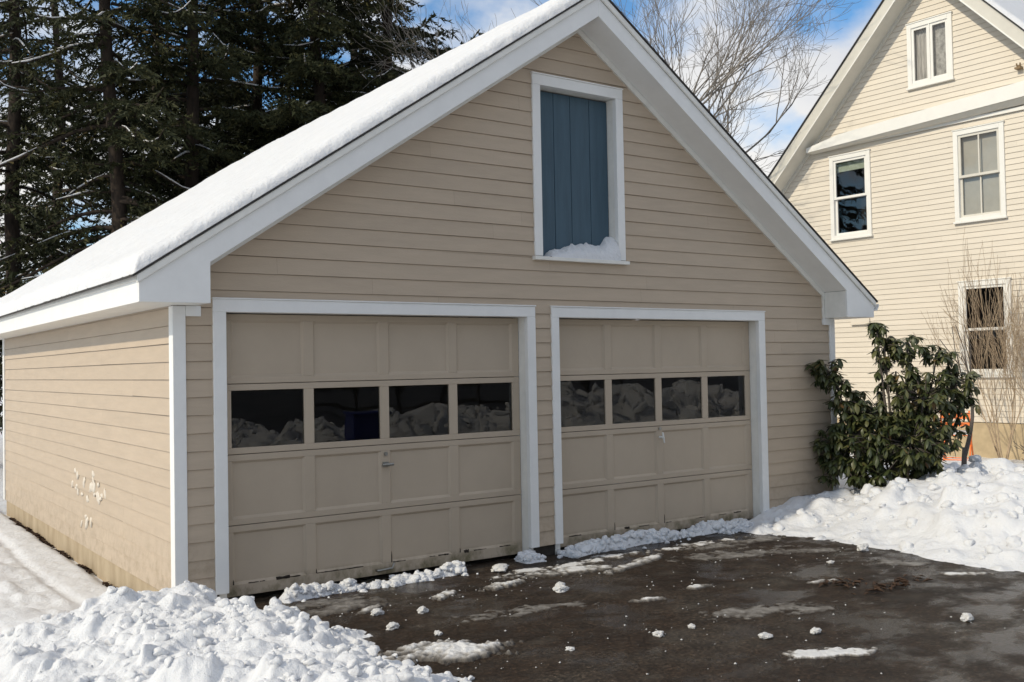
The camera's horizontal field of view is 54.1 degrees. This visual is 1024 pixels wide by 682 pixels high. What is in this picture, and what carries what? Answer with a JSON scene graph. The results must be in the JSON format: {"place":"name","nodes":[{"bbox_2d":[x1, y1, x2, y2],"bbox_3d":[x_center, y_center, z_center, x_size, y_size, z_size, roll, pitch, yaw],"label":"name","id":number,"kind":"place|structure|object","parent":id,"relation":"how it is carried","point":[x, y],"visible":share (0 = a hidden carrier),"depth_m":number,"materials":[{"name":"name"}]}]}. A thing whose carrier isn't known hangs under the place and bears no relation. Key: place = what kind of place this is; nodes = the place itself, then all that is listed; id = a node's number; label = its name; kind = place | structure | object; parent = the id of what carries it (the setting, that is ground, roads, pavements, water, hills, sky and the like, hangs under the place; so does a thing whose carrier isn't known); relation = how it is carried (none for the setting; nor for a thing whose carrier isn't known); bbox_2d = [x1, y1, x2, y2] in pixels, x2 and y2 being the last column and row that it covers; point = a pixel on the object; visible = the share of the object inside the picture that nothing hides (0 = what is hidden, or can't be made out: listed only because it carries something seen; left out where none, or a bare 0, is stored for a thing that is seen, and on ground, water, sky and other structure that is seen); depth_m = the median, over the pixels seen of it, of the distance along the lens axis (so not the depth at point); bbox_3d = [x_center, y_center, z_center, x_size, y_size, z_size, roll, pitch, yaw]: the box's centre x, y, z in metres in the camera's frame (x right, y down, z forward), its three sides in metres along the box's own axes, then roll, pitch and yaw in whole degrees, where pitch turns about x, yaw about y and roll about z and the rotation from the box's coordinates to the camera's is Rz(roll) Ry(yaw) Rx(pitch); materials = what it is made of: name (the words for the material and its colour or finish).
{"place":"outdoors","nodes":[
{"label":"outdoors","id":0,"kind":"place"},
{"bbox_2d":[0,0,881,362],"label":"sky","id":1,"kind":"structure","parent":0,"point":[481,13],"materials":[{"name":"blue"}]},
{"bbox_2d":[0,387,1023,634],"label":"snow ground","id":2,"kind":"structure","parent":0,"point":[38,577],"depth_m":8.74,"materials":[{"name":"white snow"}]},
{"bbox_2d":[8,517,115,587],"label":"leaf litter","id":3,"kind":"object","parent":2,"relation":"on","point":[42,540],"visible":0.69,"depth_m":10.57,"materials":[{"name":"brown plant"}]},
{"bbox_2d":[0,1,150,402],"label":"spruce tree","id":4,"kind":"object","parent":2,"relation":"on","point":[57,73],"visible":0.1,"depth_m":27.00,"materials":[{"name":"green plant"}]},
{"bbox_2d":[0,0,170,399],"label":"spruce tree","id":5,"kind":"object","parent":2,"relation":"on","point":[15,176],"visible":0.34,"depth_m":20.46,"materials":[{"name":"green plant"}]},
{"bbox_2d":[0,0,233,434],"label":"spruce tree","id":6,"kind":"object","parent":2,"relation":"on","point":[111,103],"visible":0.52,"depth_m":19.33,"materials":[{"name":"green plant"}]},
{"bbox_2d":[42,0,250,250],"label":"spruce tree","id":7,"kind":"object","parent":2,"relation":"on","point":[78,206],"visible":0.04,"depth_m":28.67,"materials":[{"name":"green plant"}]},
{"bbox_2d":[0,0,332,372],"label":"spruce tree","id":8,"kind":"object","parent":2,"relation":"on","point":[186,160],"visible":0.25,"depth_m":20.74,"materials":[{"name":"green plant"}]},
{"bbox_2d":[138,1,249,216],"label":"spruce tree","id":9,"kind":"object","parent":2,"relation":"on","point":[181,145],"depth_m":30.80,"materials":[{"name":"green plant"}]},
{"bbox_2d":[0,580,474,681],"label":"snow pile","id":10,"kind":"object","parent":2,"relation":"on","point":[187,631],"visible":1,"depth_m":5.45,"materials":[{"name":"white snow"}]},
{"bbox_2d":[102,0,378,223],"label":"spruce tree","id":11,"kind":"object","parent":2,"relation":"on","point":[241,98],"visible":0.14,"depth_m":23.78,"materials":[{"name":"green plant"}]},
{"bbox_2d":[152,0,440,198],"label":"spruce tree","id":12,"kind":"object","parent":2,"relation":"on","point":[311,27],"visible":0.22,"depth_m":21.45,"materials":[{"name":"green plant"}]},
{"bbox_2d":[266,0,416,104],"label":"spruce tree","id":13,"kind":"object","parent":2,"relation":"on","point":[394,65],"depth_m":29.49,"materials":[{"name":"green plant"}]},
{"bbox_2d":[266,0,482,103],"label":"spruce tree","id":14,"kind":"object","parent":2,"relation":"on","point":[369,9],"visible":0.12,"depth_m":22.99,"materials":[{"name":"green plant"}]},
{"bbox_2d":[278,560,477,602],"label":"snow ridge","id":15,"kind":"structure","parent":2,"relation":"on","point":[303,592],"depth_m":7.77,"materials":[{"name":"white snow"}]},
{"bbox_2d":[0,0,878,598],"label":"garage","id":16,"kind":"structure","parent":2,"relation":"on","point":[398,342],"depth_m":8.96,"materials":[{"name":"paint"}]},
{"bbox_2d":[81,515,91,529],"bbox_3d":[-3.962,1.688,9.320,0.013,0.149,0.417,0,-2,-35],"label":"snow splash","id":17,"kind":"object","parent":16,"relation":"on","point":[86,523],"visible":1,"depth_m":9.29,"materials":[{"name":"white snow"}]},
{"bbox_2d":[71,468,105,504],"bbox_3d":[-3.925,1.339,9.267,0.013,0.315,1.340,0,-2,-35],"label":"snow splash","id":18,"kind":"object","parent":16,"relation":"on","point":[92,487],"visible":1,"depth_m":9.10,"materials":[{"name":"white snow"}]},
{"bbox_2d":[0,0,579,315],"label":"roof snow","id":19,"kind":"structure","parent":16,"relation":"on","point":[138,244],"depth_m":8.65,"materials":[{"name":"white snow"}]},
{"bbox_2d":[226,314,521,597],"bbox_3d":[-1.033,0.849,8.209,2.725,2.106,0.088,0,-2,-35],"label":"garage door","id":20,"kind":"structure","parent":16,"relation":"in","point":[271,551],"depth_m":8.14,"materials":[{"name":"paint"}]},
{"bbox_2d":[540,91,608,256],"bbox_3d":[0.554,-1.543,9.448,0.906,1.552,0.033,0,-2,-35],"label":"loft door","id":21,"kind":"structure","parent":16,"relation":"in","point":[573,129],"depth_m":9.45,"materials":[{"name":"blue wood"}]},
{"bbox_2d":[544,237,620,260],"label":"sill snow","id":22,"kind":"structure","parent":16,"relation":"on","point":[608,248],"depth_m":9.39,"materials":[{"name":"white snow"}]},
{"bbox_2d":[559,319,752,546],"bbox_3d":[1.478,0.847,9.985,2.692,2.106,0.093,0,-2,-35],"label":"garage door","id":23,"kind":"structure","parent":16,"relation":"in","point":[716,455],"depth_m":9.96,"materials":[{"name":"paint"}]},
{"bbox_2d":[334,0,857,171],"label":"bare tree","id":24,"kind":"object","parent":2,"relation":"on","point":[731,72],"visible":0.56,"depth_m":21.13,"materials":[{"name":"plant"}]},
{"bbox_2d":[514,518,753,563],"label":"snow ridge","id":25,"kind":"structure","parent":2,"relation":"on","point":[628,539],"depth_m":9.49,"materials":[{"name":"white snow"}]},
{"bbox_2d":[746,455,1023,571],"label":"snow bank","id":26,"kind":"structure","parent":2,"relation":"on","point":[971,514],"depth_m":9.48,"materials":[{"name":"white snow"}]},
{"bbox_2d":[804,322,981,490],"bbox_3d":[4.221,0.836,11.043,1.701,2.092,1.503,0,-2,-35],"label":"rhododendron","id":27,"kind":"object","parent":2,"relation":"on","point":[904,440],"visible":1,"depth_m":10.90,"materials":[{"name":"green plant"}]},
{"bbox_2d":[768,0,1023,459],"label":"house","id":28,"kind":"structure","parent":2,"relation":"on","point":[897,170],"depth_m":18.39,"materials":[{"name":"paint"}]},
{"bbox_2d":[828,148,873,241],"bbox_3d":[6.919,-2.840,19.849,0.850,1.693,0.937,0,-2,-38],"label":"window","id":29,"kind":"structure","parent":28,"relation":"in","point":[849,173],"depth_m":19.92,"materials":[{"name":"glass"}]},
{"bbox_2d":[905,11,954,90],"bbox_3d":[7.667,-5.293,18.352,0.168,1.238,0.910,0,-2,-38],"label":"window","id":30,"kind":"structure","parent":28,"relation":"in","point":[930,53],"depth_m":18.34,"materials":[{"name":"paint"}]},
{"bbox_2d":[951,120,1008,223],"bbox_3d":[8.227,-2.944,17.622,0.150,1.684,0.948,0,-2,-38],"label":"window","id":31,"kind":"structure","parent":28,"relation":"in","point":[979,165],"depth_m":17.65,"materials":[{"name":"paint"}]},
{"bbox_2d":[956,277,1014,377],"bbox_3d":[8.568,-0.222,17.750,0.850,1.717,0.968,0,-2,-38],"label":"window","id":32,"kind":"structure","parent":28,"relation":"in","point":[984,291],"depth_m":17.84,"materials":[{"name":"paint"}]},
{"bbox_2d":[985,0,1023,28],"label":"roof snow","id":33,"kind":"structure","parent":28,"relation":"on","point":[1013,10],"depth_m":17.09,"materials":[{"name":"white snow"}]},
{"bbox_2d":[939,325,973,464],"bbox_3d":[5.941,0.909,13.207,0.320,2.260,0.842,-2,-2,38],"label":"sapling","id":34,"kind":"object","parent":2,"relation":"on","point":[965,449],"visible":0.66,"depth_m":13.03,"materials":[{"name":"brown plant"}]},
{"bbox_2d":[913,230,1023,458],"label":"bare shrub","id":35,"kind":"object","parent":2,"relation":"on","point":[1013,403],"visible":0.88,"depth_m":16.51,"materials":[{"name":"brown plant"}]},
{"bbox_2d":[979,275,1023,400],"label":"bare shrub","id":36,"kind":"object","parent":2,"relation":"on","point":[1019,360],"visible":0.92,"depth_m":15.89,"materials":[{"name":"brown plant"}]},
{"bbox_2d":[254,531,1023,681],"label":"driveway","id":37,"kind":"structure","parent":0,"point":[985,645],"depth_m":6.69,"materials":[{"name":"black asphalt"}]},
{"bbox_2d":[285,593,365,609],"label":"slush patch","id":38,"kind":"object","parent":37,"relation":"on","point":[313,603],"visible":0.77,"depth_m":7.38,"materials":[{"name":"grey snow"}]},
{"bbox_2d":[306,596,389,617],"bbox_3d":[-1.212,1.913,7.223,0.792,0.020,0.368,0,-2,-35],"label":"slush patch","id":39,"kind":"object","parent":37,"relation":"on","point":[347,606],"visible":0.9,"depth_m":7.20,"materials":[{"name":"grey snow"}]},
{"bbox_2d":[355,603,388,615],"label":"slush patch","id":40,"kind":"object","parent":37,"relation":"on","point":[368,609],"visible":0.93,"depth_m":7.11,"materials":[{"name":"white snow"}]},
{"bbox_2d":[370,608,383,615],"bbox_3d":[-0.945,1.894,6.999,0.098,0.058,0.090,0,-2,-41],"label":"snow clump","id":41,"kind":"object","parent":37,"relation":"on","point":[376,611],"visible":1,"depth_m":6.97,"materials":[{"name":"white snow"}]},
{"bbox_2d":[386,622,399,629],"bbox_3d":[-0.786,1.881,6.593,0.085,0.066,0.079,-1,-1,13],"label":"snow clump","id":42,"kind":"object","parent":37,"relation":"on","point":[392,625],"visible":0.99,"depth_m":6.57,"materials":[{"name":"white snow"}]},
{"bbox_2d":[417,606,428,613],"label":"snow clump","id":43,"kind":"object","parent":37,"relation":"on","point":[422,610],"visible":1,"depth_m":6.99,"materials":[{"name":"white snow"}]},
{"bbox_2d":[434,630,442,635],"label":"snow clump","id":44,"kind":"object","parent":37,"relation":"on","point":[438,632],"visible":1,"depth_m":6.41,"materials":[{"name":"white snow"}]},
{"bbox_2d":[431,590,456,600],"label":"slush patch","id":45,"kind":"object","parent":37,"relation":"on","point":[444,595],"visible":1,"depth_m":7.48,"materials":[{"name":"white snow"}]},
{"bbox_2d":[377,639,523,665],"bbox_3d":[-0.408,1.853,6.014,1.062,0.049,0.503,-1,-2,-20],"label":"snow tongue","id":46,"kind":"object","parent":37,"relation":"on","point":[447,652],"visible":0.95,"depth_m":5.97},
{"bbox_2d":[491,563,508,571],"bbox_3d":[-0.093,1.906,8.391,0.178,0.087,0.175,0,-2,-29],"label":"snow clump","id":47,"kind":"object","parent":37,"relation":"on","point":[501,567],"visible":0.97,"depth_m":8.36,"materials":[{"name":"white snow"}]},
{"bbox_2d":[478,579,525,591],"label":"slush patch","id":48,"kind":"object","parent":37,"relation":"on","point":[495,586],"visible":1,"depth_m":7.78,"materials":[{"name":"white snow"}]},
{"bbox_2d":[488,567,547,579],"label":"slush patch","id":49,"kind":"object","parent":37,"relation":"on","point":[518,572],"visible":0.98,"depth_m":8.30,"materials":[{"name":"white snow"}]},
{"bbox_2d":[442,600,599,622],"bbox_3d":[0.061,1.889,7.013,1.219,0.009,0.312,0,-2,-26],"label":"slush patch","id":50,"kind":"object","parent":37,"relation":"on","point":[531,609],"visible":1,"depth_m":7.01,"materials":[{"name":"grey snow"}]},
{"bbox_2d":[552,581,568,592],"bbox_3d":[0.369,1.878,7.625,0.122,0.080,0.148,-2,-2,26],"label":"snow clump","id":51,"kind":"object","parent":37,"relation":"on","point":[559,587],"visible":0.99,"depth_m":7.60,"materials":[{"name":"white snow"}]},
{"bbox_2d":[520,564,613,578],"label":"slush patch","id":52,"kind":"object","parent":37,"relation":"on","point":[579,569],"visible":0.98,"depth_m":8.29,"materials":[{"name":"white snow"}]},
{"bbox_2d":[566,646,574,650],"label":"snow clump","id":53,"kind":"object","parent":37,"relation":"on","point":[568,648],"visible":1,"depth_m":6.01,"materials":[{"name":"white snow"}]},
{"bbox_2d":[540,553,623,572],"bbox_3d":[0.621,1.917,8.698,1.354,0.018,0.274,0,-2,-42],"label":"slush patch","id":54,"kind":"object","parent":37,"relation":"on","point":[591,560],"visible":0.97,"depth_m":8.68,"materials":[{"name":"white snow"}]},
{"bbox_2d":[603,553,663,574],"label":"slush patch","id":55,"kind":"object","parent":37,"relation":"on","point":[638,562],"visible":1,"depth_m":8.51,"materials":[{"name":"white snow"}]},
{"bbox_2d":[628,596,666,601],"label":"slush patch","id":56,"kind":"object","parent":37,"relation":"on","point":[646,599],"visible":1,"depth_m":7.24,"materials":[{"name":"white snow"}]},
{"bbox_2d":[339,533,971,680],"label":"snow crumbs","id":57,"kind":"object","parent":37,"relation":"on","point":[646,629],"visible":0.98,"depth_m":6.98,"materials":[{"name":"white snow"}]},
{"bbox_2d":[652,630,663,637],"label":"snow clump","id":58,"kind":"object","parent":37,"relation":"on","point":[657,633],"visible":1,"depth_m":6.29,"materials":[{"name":"white snow"}]},
{"bbox_2d":[605,536,749,558],"bbox_3d":[1.545,1.917,9.327,1.824,0.016,0.299,0,-2,-35],"label":"slush patch","id":59,"kind":"object","parent":37,"relation":"on","point":[696,544],"visible":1,"depth_m":9.35,"materials":[{"name":"white snow"}]},
{"bbox_2d":[688,623,695,628],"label":"snow clump","id":60,"kind":"object","parent":37,"relation":"on","point":[691,625],"visible":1,"depth_m":6.47,"materials":[{"name":"white snow"}]},
{"bbox_2d":[683,584,715,589],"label":"slush patch","id":61,"kind":"object","parent":37,"relation":"on","point":[695,586],"visible":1,"depth_m":7.62,"materials":[{"name":"white snow"}]},
{"bbox_2d":[679,535,786,550],"bbox_3d":[2.145,1.910,9.495,1.588,0.015,0.307,0,-2,-31],"label":"slush patch","id":62,"kind":"object","parent":37,"relation":"on","point":[746,542],"visible":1,"depth_m":9.49,"materials":[{"name":"grey snow"}]},
{"bbox_2d":[666,544,817,563],"bbox_3d":[2.094,1.901,9.010,1.653,0.010,0.558,-1,-1,-16],"label":"slush patch","id":63,"kind":"object","parent":37,"relation":"on","point":[728,555],"visible":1,"depth_m":8.90,"materials":[{"name":"grey snow"}]},
{"bbox_2d":[758,632,772,638],"bbox_3d":[1.570,1.831,6.202,0.100,0.048,0.076,0,-2,-39],"label":"snow clump","id":64,"kind":"object","parent":37,"relation":"on","point":[764,635],"visible":1,"depth_m":6.18,"materials":[{"name":"white snow"}]},
{"bbox_2d":[698,599,877,619],"bbox_3d":[1.927,1.853,6.932,1.392,0.009,0.412,-1,-2,-19],"label":"slush patch","id":65,"kind":"object","parent":37,"relation":"on","point":[751,612],"visible":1,"depth_m":6.89,"materials":[{"name":"grey snow"}]},
{"bbox_2d":[770,547,852,553],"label":"slush patch","id":66,"kind":"object","parent":37,"relation":"on","point":[815,550],"visible":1,"depth_m":9.01,"materials":[{"name":"grey snow"}]},
{"bbox_2d":[810,627,821,633],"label":"snow clump","id":67,"kind":"object","parent":37,"relation":"on","point":[814,630],"visible":1,"depth_m":6.27,"materials":[{"name":"white snow"}]},
{"bbox_2d":[774,646,878,660],"bbox_3d":[1.836,1.823,5.850,0.712,0.017,0.240,-1,-1,-12],"label":"slush patch","id":68,"kind":"object","parent":37,"relation":"on","point":[831,653],"visible":1,"depth_m":5.83,"materials":[{"name":"white snow"}]},
{"bbox_2d":[806,578,852,583],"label":"slush patch","id":69,"kind":"object","parent":37,"relation":"on","point":[817,581],"visible":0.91,"depth_m":7.75,"materials":[{"name":"white snow"}]},
{"bbox_2d":[857,543,868,551],"bbox_3d":[3.151,1.865,8.992,0.122,0.096,0.088,-1,-2,-16],"label":"snow clump","id":70,"kind":"object","parent":37,"relation":"on","point":[863,547],"visible":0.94,"depth_m":8.97,"materials":[{"name":"white snow"}]},
{"bbox_2d":[818,574,932,594],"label":"leaf litter","id":71,"kind":"object","parent":37,"relation":"on","point":[895,583],"visible":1,"depth_m":7.61,"materials":[{"name":"brown plant"}]},
{"bbox_2d":[844,558,944,566],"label":"slush patch","id":72,"kind":"object","parent":37,"relation":"on","point":[891,562],"visible":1,"depth_m":8.40,"materials":[{"name":"grey snow"}]},
{"bbox_2d":[960,613,973,621],"bbox_3d":[2.968,1.807,6.535,0.085,0.070,0.103,-2,-2,28],"label":"snow clump","id":73,"kind":"object","parent":37,"relation":"on","point":[967,617],"visible":1,"depth_m":6.51,"materials":[{"name":"white snow"}]},
{"bbox_2d":[940,572,994,575],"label":"slush patch","id":74,"kind":"object","parent":37,"relation":"on","point":[963,573],"visible":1,"depth_m":7.92,"materials":[{"name":"white snow"}]},
{"bbox_2d":[940,411,973,460],"bbox_3d":[7.262,1.556,16.347,0.452,0.862,0.514,-2,-2,30],"label":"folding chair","id":75,"kind":"object","parent":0,"point":[971,443],"visible":0.16,"depth_m":16.20,"materials":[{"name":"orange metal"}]}
]}

